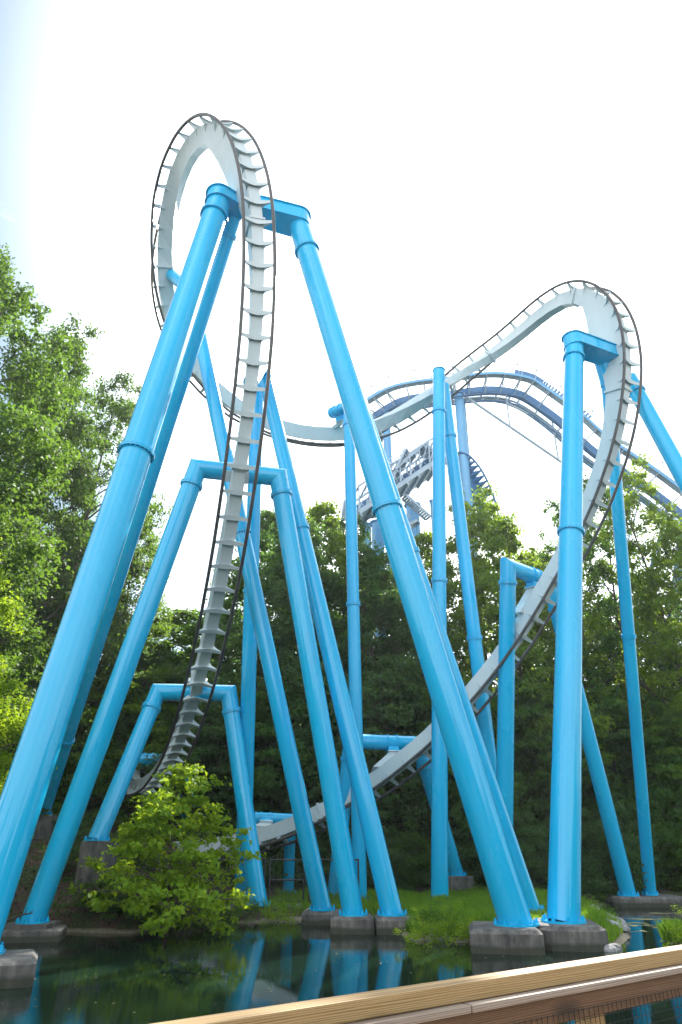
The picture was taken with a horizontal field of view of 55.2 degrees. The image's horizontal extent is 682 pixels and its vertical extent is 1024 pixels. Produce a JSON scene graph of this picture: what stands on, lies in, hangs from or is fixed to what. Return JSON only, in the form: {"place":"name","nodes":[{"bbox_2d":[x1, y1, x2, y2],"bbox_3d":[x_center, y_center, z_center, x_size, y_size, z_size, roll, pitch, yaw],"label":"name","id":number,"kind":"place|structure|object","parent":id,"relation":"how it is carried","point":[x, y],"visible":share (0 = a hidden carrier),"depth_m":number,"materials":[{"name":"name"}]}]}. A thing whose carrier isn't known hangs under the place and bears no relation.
{"place":"outdoors","nodes":[
{"label":"outdoors","id":0,"kind":"place"},
{"bbox_2d":[0,906,681,1023],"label":"pond water","id":1,"kind":"structure","parent":0,"point":[301,964],"depth_m":17.70,"materials":[{"name":"teal liquid"}]},
{"bbox_2d":[0,949,37,988],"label":"concrete footing","id":2,"kind":"object","parent":1,"relation":"in","point":[17,968],"visible":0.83,"depth_m":15.46,"materials":[{"name":"concrete"}]},
{"bbox_2d":[657,903,681,946],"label":"weed","id":3,"kind":"object","parent":1,"relation":"in","point":[677,932],"visible":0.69,"depth_m":21.27,"materials":[{"name":"green plant"}]},
{"bbox_2d":[0,0,681,686],"label":"sky","id":4,"kind":"structure","parent":0,"point":[454,164],"materials":[{"name":"white"}]},
{"bbox_2d":[6,812,681,944],"bbox_3d":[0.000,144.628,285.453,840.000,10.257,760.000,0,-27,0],"label":"ground","id":5,"kind":"structure","parent":0,"point":[620,940],"depth_m":27.17,"materials":[{"name":"plant"}]},
{"bbox_2d":[0,726,33,838],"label":"understory tree","id":6,"kind":"object","parent":5,"relation":"on","point":[3,753],"visible":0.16,"depth_m":25.88,"materials":[{"name":"green plant"}]},
{"bbox_2d":[0,537,57,795],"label":"broadleaf tree","id":7,"kind":"object","parent":5,"relation":"on","point":[6,608],"visible":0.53,"depth_m":25.99,"materials":[{"name":"green plant"}]},
{"bbox_2d":[0,430,62,775],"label":"broadleaf tree","id":8,"kind":"object","parent":5,"relation":"on","point":[30,630],"visible":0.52,"depth_m":34.47,"materials":[{"name":"green plant"}]},
{"bbox_2d":[0,920,66,943],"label":"concrete footing","id":9,"kind":"object","parent":5,"relation":"on","point":[53,931],"visible":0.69,"depth_m":22.57,"materials":[{"name":"concrete"}]},
{"bbox_2d":[14,458,367,923],"bbox_3d":[-5.173,6.373,27.896,12.902,19.164,2.878,5,-27,-9],"label":"track support","id":10,"kind":"object","parent":9,"relation":"on","point":[60,844],"visible":0.95,"depth_m":27.22,"materials":[{"name":"blue paint"}]},
{"bbox_2d":[0,510,71,668],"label":"broadleaf tree","id":11,"kind":"object","parent":5,"relation":"on","point":[48,533],"visible":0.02,"depth_m":55.94,"materials":[{"name":"green plant"}]},
{"bbox_2d":[0,243,88,735],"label":"broadleaf tree","id":12,"kind":"object","parent":5,"relation":"on","point":[45,461],"visible":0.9,"depth_m":39.34,"materials":[{"name":"green plant"}]},
{"bbox_2d":[33,815,57,839],"bbox_3d":[-18.217,19.824,39.530,1.447,2.622,1.613,0,-27,0],"label":"concrete footing","id":13,"kind":"object","parent":5,"relation":"on","point":[45,826],"visible":0.26,"depth_m":39.17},
{"bbox_2d":[0,309,108,792],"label":"broadleaf tree","id":14,"kind":"object","parent":5,"relation":"on","point":[33,660],"visible":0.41,"depth_m":50.95,"materials":[{"name":"green plant"}]},
{"bbox_2d":[43,822,126,856],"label":"shrub","id":15,"kind":"object","parent":5,"relation":"on","point":[80,834],"visible":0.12,"depth_m":33.62,"materials":[{"name":"green plant"}]},
{"bbox_2d":[27,513,144,813],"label":"broadleaf tree","id":16,"kind":"object","parent":5,"relation":"on","point":[94,703],"visible":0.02,"depth_m":55.07,"materials":[{"name":"green plant"}]},
{"bbox_2d":[3,370,172,785],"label":"broadleaf tree","id":17,"kind":"object","parent":5,"relation":"on","point":[119,411],"visible":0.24,"depth_m":56.98,"materials":[{"name":"green plant"}]},
{"bbox_2d":[54,708,133,827],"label":"understory tree","id":18,"kind":"object","parent":5,"relation":"on","point":[99,791],"visible":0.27,"depth_m":45.05,"materials":[{"name":"green plant"}]},
{"bbox_2d":[74,841,119,887],"bbox_3d":[-10.794,16.172,28.684,1.340,3.052,1.413,0,-27,0],"label":"concrete footing","id":19,"kind":"object","parent":5,"relation":"on","point":[92,849],"visible":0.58,"depth_m":28.49,"materials":[{"name":"concrete"}]},
{"bbox_2d":[51,876,145,912],"bbox_3d":[-9.425,15.359,26.250,4.670,1.240,4.200,16,-31,-28],"label":"shrub","id":20,"kind":"object","parent":5,"relation":"on","point":[99,885],"visible":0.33,"depth_m":25.50,"materials":[{"name":"green plant"}]},
{"bbox_2d":[52,669,168,816],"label":"understory tree","id":21,"kind":"object","parent":5,"relation":"on","point":[133,707],"visible":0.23,"depth_m":48.93,"materials":[{"name":"green plant"}]},
{"bbox_2d":[41,500,184,804],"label":"broadleaf tree","id":22,"kind":"object","parent":5,"relation":"on","point":[123,615],"visible":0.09,"depth_m":55.92,"materials":[{"name":"green plant"}]},
{"bbox_2d":[63,639,200,813],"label":"broadleaf tree","id":23,"kind":"object","parent":5,"relation":"on","point":[178,679],"visible":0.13,"depth_m":55.84,"materials":[{"name":"green plant"}]},
{"bbox_2d":[97,890,189,921],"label":"shrub","id":24,"kind":"object","parent":5,"relation":"on","point":[110,917],"visible":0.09,"depth_m":25.17,"materials":[{"name":"green plant"}]},
{"bbox_2d":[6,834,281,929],"bbox_3d":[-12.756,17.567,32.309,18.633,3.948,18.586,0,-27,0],"label":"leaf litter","id":25,"kind":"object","parent":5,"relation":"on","point":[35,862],"visible":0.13,"depth_m":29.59,"materials":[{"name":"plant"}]},
{"bbox_2d":[85,705,203,814],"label":"understory tree","id":26,"kind":"object","parent":5,"relation":"on","point":[163,708],"visible":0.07,"depth_m":49.93,"materials":[{"name":"green plant"}]},
{"bbox_2d":[67,755,266,937],"bbox_3d":[-6.300,12.545,24.933,7.323,6.410,7.288,9,-28,-17],"label":"shrub","id":27,"kind":"object","parent":5,"relation":"on","point":[171,881],"visible":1,"depth_m":24.36,"materials":[{"name":"green plant"}]},
{"bbox_2d":[137,752,223,856],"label":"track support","id":28,"kind":"object","parent":5,"relation":"on","point":[143,761],"visible":0.13,"depth_m":46.45,"materials":[{"name":"blue paint"}]},
{"bbox_2d":[140,607,237,770],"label":"broadleaf tree","id":29,"kind":"object","parent":5,"relation":"on","point":[180,614],"visible":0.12,"depth_m":63.55,"materials":[{"name":"green plant"}]},
{"bbox_2d":[158,894,242,929],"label":"shrub","id":30,"kind":"object","parent":5,"relation":"on","point":[227,913],"visible":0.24,"depth_m":26.68,"materials":[{"name":"green plant"}]},
{"bbox_2d":[130,713,286,836],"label":"understory tree","id":31,"kind":"object","parent":5,"relation":"on","point":[200,752],"visible":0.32,"depth_m":45.41,"materials":[{"name":"green plant"}]},
{"bbox_2d":[162,607,294,794],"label":"broadleaf tree","id":32,"kind":"object","parent":5,"relation":"on","point":[189,650],"visible":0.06,"depth_m":60.97,"materials":[{"name":"green plant"}]},
{"bbox_2d":[164,509,302,745],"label":"broadleaf tree","id":33,"kind":"object","parent":5,"relation":"on","point":[267,518],"visible":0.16,"depth_m":60.75,"materials":[{"name":"green plant"}]},
{"bbox_2d":[175,689,306,820],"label":"understory tree","id":34,"kind":"object","parent":5,"relation":"on","point":[204,760],"visible":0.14,"depth_m":47.87,"materials":[{"name":"green plant"}]},
{"bbox_2d":[230,886,269,924],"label":"weed","id":35,"kind":"object","parent":5,"relation":"on","point":[241,911],"visible":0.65,"depth_m":28.13,"materials":[{"name":"green plant"}]},
{"bbox_2d":[212,675,337,875],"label":"understory tree","id":36,"kind":"object","parent":5,"relation":"on","point":[262,786],"visible":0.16,"depth_m":43.50,"materials":[{"name":"green plant"}]},
{"bbox_2d":[254,811,295,892],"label":"track support","id":37,"kind":"object","parent":5,"relation":"on","point":[262,819],"visible":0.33,"depth_m":38.01,"materials":[{"name":"blue paint"}]},
{"bbox_2d":[257,900,297,924],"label":"weed","id":38,"kind":"object","parent":5,"relation":"on","point":[271,916],"visible":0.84,"depth_m":27.77,"materials":[{"name":"green plant"}]},
{"bbox_2d":[178,514,382,876],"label":"broadleaf tree","id":39,"kind":"object","parent":5,"relation":"on","point":[283,632],"visible":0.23,"depth_m":51.34,"materials":[{"name":"green plant"}]},
{"bbox_2d":[204,859,358,902],"bbox_3d":[-2.879,17.723,30.972,7.510,2.216,0.450,0,-27,1],"label":"chain link fence","id":40,"kind":"object","parent":5,"relation":"on","point":[289,879],"visible":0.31,"depth_m":30.97,"materials":[{"name":"black metal"}]},
{"bbox_2d":[268,830,330,888],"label":"shrub","id":41,"kind":"object","parent":5,"relation":"on","point":[298,857],"visible":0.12,"depth_m":40.55,"materials":[{"name":"green plant"}]},
{"bbox_2d":[220,694,402,886],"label":"understory tree","id":42,"kind":"object","parent":5,"relation":"on","point":[313,796],"visible":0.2,"depth_m":43.50,"materials":[{"name":"green plant"}]},
{"bbox_2d":[301,908,341,925],"bbox_3d":[-0.800,17.831,27.831,1.703,1.495,1.913,0,-27,0],"label":"concrete footing","id":43,"kind":"object","parent":5,"relation":"on","point":[309,917],"visible":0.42,"depth_m":27.23,"materials":[{"name":"concrete"}]},
{"bbox_2d":[166,269,334,910],"bbox_3d":[-5.522,0.544,34.078,11.219,35.190,2.454,7,-28,-13],"label":"track support","id":44,"kind":"object","parent":43,"relation":"on","point":[310,854],"visible":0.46,"depth_m":30.91,"materials":[{"name":"blue paint"}]},
{"bbox_2d":[257,498,391,785],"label":"broadleaf tree","id":45,"kind":"object","parent":5,"relation":"on","point":[331,533],"visible":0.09,"depth_m":63.36,"materials":[{"name":"green plant"}]},
{"bbox_2d":[295,818,370,888],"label":"shrub","id":46,"kind":"object","parent":5,"relation":"on","point":[321,848],"visible":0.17,"depth_m":40.05,"materials":[{"name":"green plant"}]},
{"bbox_2d":[257,680,420,869],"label":"understory tree","id":47,"kind":"object","parent":5,"relation":"on","point":[372,724],"visible":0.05,"depth_m":46.25,"materials":[{"name":"green plant"}]},
{"bbox_2d":[328,403,369,897],"bbox_3d":[0.226,5.743,37.675,2.499,29.077,3.988,0,-27,0],"label":"track support","id":48,"kind":"object","parent":5,"relation":"on","point":[353,603],"visible":0.73,"depth_m":37.72,"materials":[{"name":"blue paint"}]},
{"bbox_2d":[330,913,373,934],"bbox_3d":[0.422,16.438,25.163,1.665,1.555,2.023,0,-27,0],"label":"concrete footing","id":49,"kind":"object","parent":5,"relation":"on","point":[346,925],"visible":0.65,"depth_m":24.51,"materials":[{"name":"concrete"}]},
{"bbox_2d":[320,515,416,667],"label":"broadleaf tree","id":50,"kind":"object","parent":5,"relation":"on","point":[361,529],"visible":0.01,"depth_m":68.31,"materials":[{"name":"green plant"}]},
{"bbox_2d":[325,816,418,890],"bbox_3d":[2.031,20.800,39.670,7.005,4.652,6.300,1,-27,-2],"label":"shrub","id":51,"kind":"object","parent":5,"relation":"on","point":[396,853],"visible":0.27,"depth_m":38.71,"materials":[{"name":"green plant"}]},
{"bbox_2d":[311,539,455,861],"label":"broadleaf tree","id":52,"kind":"object","parent":5,"relation":"on","point":[380,605],"visible":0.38,"depth_m":52.91,"materials":[{"name":"green plant"}]},
{"bbox_2d":[306,667,469,886],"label":"understory tree","id":53,"kind":"object","parent":5,"relation":"on","point":[415,812],"visible":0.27,"depth_m":45.24,"materials":[{"name":"green plant"}]},
{"bbox_2d":[341,436,445,770],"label":"track","id":54,"kind":"structure","parent":5,"relation":"on","point":[407,482],"depth_m":74.20,"materials":[{"name":"grey metal"}]},
{"bbox_2d":[374,914,412,934],"bbox_3d":[2.070,16.420,25.124,1.482,1.552,2.107,0,-27,0],"label":"concrete footing","id":55,"kind":"object","parent":5,"relation":"on","point":[384,925],"visible":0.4,"depth_m":24.46,"materials":[{"name":"concrete"}]},
{"bbox_2d":[366,819,430,891],"bbox_3d":[4.423,20.651,38.818,5.254,4.304,4.725,-18,-32,31],"label":"shrub","id":56,"kind":"object","parent":5,"relation":"on","point":[411,840],"visible":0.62,"depth_m":38.24,"materials":[{"name":"green plant"}]},
{"bbox_2d":[361,567,465,842],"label":"broadleaf tree","id":57,"kind":"object","parent":5,"relation":"on","point":[405,628],"visible":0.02,"depth_m":57.73,"materials":[{"name":"green plant"}]},
{"bbox_2d":[392,904,449,947],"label":"weed","id":58,"kind":"object","parent":5,"relation":"on","point":[414,936],"visible":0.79,"depth_m":21.99,"materials":[{"name":"green plant"}]},
{"bbox_2d":[368,700,474,858],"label":"understory tree","id":59,"kind":"object","parent":5,"relation":"on","point":[408,773],"visible":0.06,"depth_m":45.26,"materials":[{"name":"green plant"}]},
{"bbox_2d":[392,530,469,710],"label":"broadleaf tree","id":60,"kind":"object","parent":5,"relation":"on","point":[424,538],"visible":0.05,"depth_m":66.63,"materials":[{"name":"green plant"}]},
{"bbox_2d":[259,884,623,942],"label":"grass","id":61,"kind":"structure","parent":5,"relation":"on","point":[476,902],"depth_m":27.53,"materials":[{"name":"plant"}]},
{"bbox_2d":[428,900,474,944],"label":"weed","id":62,"kind":"object","parent":5,"relation":"on","point":[457,935],"visible":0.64,"depth_m":22.29,"materials":[{"name":"green plant"}]},
{"bbox_2d":[389,680,531,887],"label":"understory tree","id":63,"kind":"object","parent":5,"relation":"on","point":[425,725],"visible":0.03,"depth_m":44.46,"materials":[{"name":"green plant"}]},
{"bbox_2d":[449,876,474,892],"bbox_3d":[6.634,21.540,36.715,1.607,1.873,1.614,0,-27,0],"label":"concrete footing","id":64,"kind":"object","parent":5,"relation":"on","point":[456,883],"visible":0.26,"depth_m":36.29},
{"bbox_2d":[431,366,496,897],"bbox_3d":[6.515,5.763,39.559,7.203,30.891,3.533,47,-53,-55],"label":"track support","id":65,"kind":"object","parent":5,"relation":"on","point":[444,438],"visible":0.81,"depth_m":38.56,"materials":[{"name":"blue paint"}]},
{"bbox_2d":[445,451,498,651],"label":"drop track","id":66,"kind":"structure","parent":5,"relation":"on","point":[475,479],"depth_m":75.30,"materials":[{"name":"metal"}]},
{"bbox_2d":[424,802,530,890],"bbox_3d":[8.319,20.127,38.772,6.563,5.678,7.297,7,-28,-13],"label":"shrub","id":67,"kind":"object","parent":5,"relation":"on","point":[465,828],"visible":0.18,"depth_m":38.72,"materials":[{"name":"green plant"}]},
{"bbox_2d":[419,695,551,888],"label":"understory tree","id":68,"kind":"object","parent":5,"relation":"on","point":[520,747],"visible":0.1,"depth_m":44.42,"materials":[{"name":"green plant"}]},
{"bbox_2d":[466,844,532,888],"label":"shrub","id":69,"kind":"object","parent":5,"relation":"on","point":[475,872],"visible":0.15,"depth_m":37.48,"materials":[{"name":"green plant"}]},
{"bbox_2d":[402,482,599,829],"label":"broadleaf tree","id":70,"kind":"object","parent":5,"relation":"on","point":[477,516],"visible":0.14,"depth_m":61.16,"materials":[{"name":"green plant"}]},
{"bbox_2d":[469,921,545,954],"bbox_3d":[5.335,14.294,21.044,2.279,1.635,2.710,-5,-27,9],"label":"concrete footing","id":71,"kind":"object","parent":5,"relation":"on","point":[487,937],"visible":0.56,"depth_m":20.12,"materials":[{"name":"concrete"}]},
{"bbox_2d":[0,183,543,954],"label":"track support","id":72,"kind":"object","parent":71,"relation":"on","point":[44,745],"visible":0.98,"depth_m":25.41,"materials":[{"name":"blue paint"}]},
{"bbox_2d":[125,113,642,861],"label":"coaster track","id":73,"kind":"structure","parent":72,"relation":"on","point":[221,141],"depth_m":35.76,"materials":[{"name":"metal"}]},
{"bbox_2d":[472,799,548,888],"bbox_3d":[10.268,20.386,39.568,7.589,6.043,6.825,-14,-30,26],"label":"shrub","id":74,"kind":"object","parent":5,"relation":"on","point":[523,831],"visible":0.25,"depth_m":38.51,"materials":[{"name":"green plant"}]},
{"bbox_2d":[447,511,619,831],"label":"broadleaf tree","id":75,"kind":"object","parent":5,"relation":"on","point":[502,532],"visible":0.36,"depth_m":52.67,"materials":[{"name":"green plant"}]},
{"bbox_2d":[467,675,635,880],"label":"understory tree","id":76,"kind":"object","parent":5,"relation":"on","point":[542,772],"visible":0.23,"depth_m":45.15,"materials":[{"name":"green plant"}]},
{"bbox_2d":[518,817,612,894],"bbox_3d":[12.323,20.743,39.059,5.775,4.547,6.421,13,-30,-23],"label":"shrub","id":77,"kind":"object","parent":5,"relation":"on","point":[545,847],"visible":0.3,"depth_m":37.85,"materials":[{"name":"green plant"}]},
{"bbox_2d":[514,544,619,801],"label":"broadleaf tree","id":78,"kind":"object","parent":5,"relation":"on","point":[587,646],"visible":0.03,"depth_m":54.84,"materials":[{"name":"green plant"}]},
{"bbox_2d":[532,918,608,951],"bbox_3d":[7.601,14.643,21.750,2.231,1.655,3.122,-4,-27,8],"label":"concrete footing","id":79,"kind":"object","parent":5,"relation":"on","point":[590,936],"visible":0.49,"depth_m":20.67,"materials":[{"name":"concrete"}]},
{"bbox_2d":[540,330,681,924],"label":"track support","id":80,"kind":"object","parent":79,"relation":"on","point":[564,861],"visible":0.89,"depth_m":30.33,"materials":[{"name":"blue paint"}]},
{"bbox_2d":[522,705,656,855],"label":"understory tree","id":81,"kind":"object","parent":5,"relation":"on","point":[622,766],"visible":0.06,"depth_m":47.27,"materials":[{"name":"green plant"}]},
{"bbox_2d":[581,869,611,899],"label":"shrub","id":82,"kind":"object","parent":5,"relation":"on","point":[587,887],"visible":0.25,"depth_m":36.25,"materials":[{"name":"green plant"}]},
{"bbox_2d":[534,499,660,800],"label":"broadleaf tree","id":83,"kind":"object","parent":5,"relation":"on","point":[614,639],"visible":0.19,"depth_m":54.79,"materials":[{"name":"green plant"}]},
{"bbox_2d":[552,685,681,878],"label":"understory tree","id":84,"kind":"object","parent":5,"relation":"on","point":[610,703],"visible":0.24,"depth_m":46.39,"materials":[{"name":"green plant"}]},
{"bbox_2d":[581,808,656,903],"bbox_3d":[15.016,20.108,38.152,6.038,5.374,6.713,-24,-36,39],"label":"shrub","id":85,"kind":"object","parent":5,"relation":"on","point":[591,864],"visible":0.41,"depth_m":37.47,"materials":[{"name":"green plant"}]},
{"bbox_2d":[582,452,681,776],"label":"broadleaf tree","id":86,"kind":"object","parent":5,"relation":"on","point":[630,500],"visible":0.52,"depth_m":55.26,"materials":[{"name":"green plant"}]},
{"bbox_2d":[582,474,681,777],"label":"broadleaf tree","id":87,"kind":"object","parent":5,"relation":"on","point":[609,554],"visible":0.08,"depth_m":63.82,"materials":[{"name":"green plant"}]},
{"bbox_2d":[583,789,681,890],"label":"shrub","id":88,"kind":"object","parent":5,"relation":"on","point":[633,826],"visible":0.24,"depth_m":40.51,"materials":[{"name":"green plant"}]},
{"bbox_2d":[585,692,681,834],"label":"understory tree","id":89,"kind":"object","parent":5,"relation":"on","point":[655,704],"visible":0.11,"depth_m":48.52,"materials":[{"name":"green plant"}]},
{"bbox_2d":[600,602,681,778],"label":"broadleaf tree","id":90,"kind":"object","parent":5,"relation":"on","point":[662,666],"visible":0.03,"depth_m":60.57,"materials":[{"name":"green plant"}]},
{"bbox_2d":[603,894,681,907],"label":"concrete footing","id":91,"kind":"object","parent":5,"relation":"on","point":[659,901],"visible":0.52,"depth_m":34.94,"materials":[{"name":"concrete"}]},
{"bbox_2d":[604,801,681,886],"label":"shrub","id":92,"kind":"object","parent":5,"relation":"on","point":[635,819],"visible":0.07,"depth_m":41.09,"materials":[{"name":"green plant"}]},
{"bbox_2d":[611,510,681,796],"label":"broadleaf tree","id":93,"kind":"object","parent":5,"relation":"on","point":[663,655],"visible":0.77,"depth_m":51.09,"materials":[{"name":"green plant"}]},
{"bbox_2d":[616,706,681,879],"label":"understory tree","id":94,"kind":"object","parent":5,"relation":"on","point":[659,725],"visible":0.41,"depth_m":45.78,"materials":[{"name":"green plant"}]},
{"bbox_2d":[632,771,681,891],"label":"shrub","id":95,"kind":"object","parent":5,"relation":"on","point":[665,796],"visible":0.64,"depth_m":40.02,"materials":[{"name":"green plant"}]},
{"bbox_2d":[653,811,681,891],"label":"shrub","id":96,"kind":"object","parent":5,"relation":"on","point":[662,848],"visible":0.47,"depth_m":39.29,"materials":[{"name":"green plant"}]},
{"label":"concrete footing","id":97,"kind":"object","parent":5,"relation":"on","visible":0},
{"bbox_2d":[83,678,270,906],"bbox_3d":[-7.580,13.279,31.948,8.638,10.525,2.590,8,-28,-15],"label":"track support","id":98,"kind":"object","parent":97,"relation":"on","point":[157,696],"visible":0.83,"depth_m":31.89,"materials":[{"name":"blue paint"}]},
{"bbox_2d":[234,357,406,916],"bbox_3d":[-4.372,4.027,33.207,9.020,28.089,11.775,19,-33,-33],"label":"track support","id":99,"kind":"object","parent":97,"relation":"on","point":[379,861],"visible":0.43,"depth_m":31.00,"materials":[{"name":"blue paint"}]},
{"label":"concrete footing","id":100,"kind":"object","parent":5,"relation":"on","visible":0},
{"bbox_2d":[496,557,639,896],"bbox_3d":[12.554,11.929,36.224,9.896,16.958,5.266,11,-29,-21],"label":"track support","id":101,"kind":"object","parent":100,"relation":"on","point":[511,571],"visible":0.66,"depth_m":35.69,"materials":[{"name":"blue paint"}]},
{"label":"concrete footing","id":102,"kind":"object","parent":5,"relation":"on","visible":0},
{"bbox_2d":[328,734,466,897],"bbox_3d":[3.417,16.980,36.794,8.400,8.318,2.917,8,-28,-16],"label":"track support","id":103,"kind":"object","parent":102,"relation":"on","point":[391,745],"visible":0.48,"depth_m":37.16,"materials":[{"name":"blue paint"}]},
{"bbox_2d":[342,362,681,778],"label":"track","id":104,"kind":"structure","parent":0,"point":[462,398],"depth_m":78.67,"materials":[{"name":"metal"}]},
{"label":"boardwalk","id":105,"kind":"structure","parent":0,"visible":0},
{"bbox_2d":[152,945,681,1023],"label":"wooden railing","id":106,"kind":"object","parent":105,"relation":"on","point":[590,990],"visible":1,"depth_m":3.85,"materials":[{"name":"yellow wood"}]},
{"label":"islet","id":107,"kind":"structure","parent":0,"visible":0},
{"bbox_2d":[653,915,681,942],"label":"islet grass","id":108,"kind":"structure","parent":107,"relation":"on","point":[664,934],"depth_m":22.55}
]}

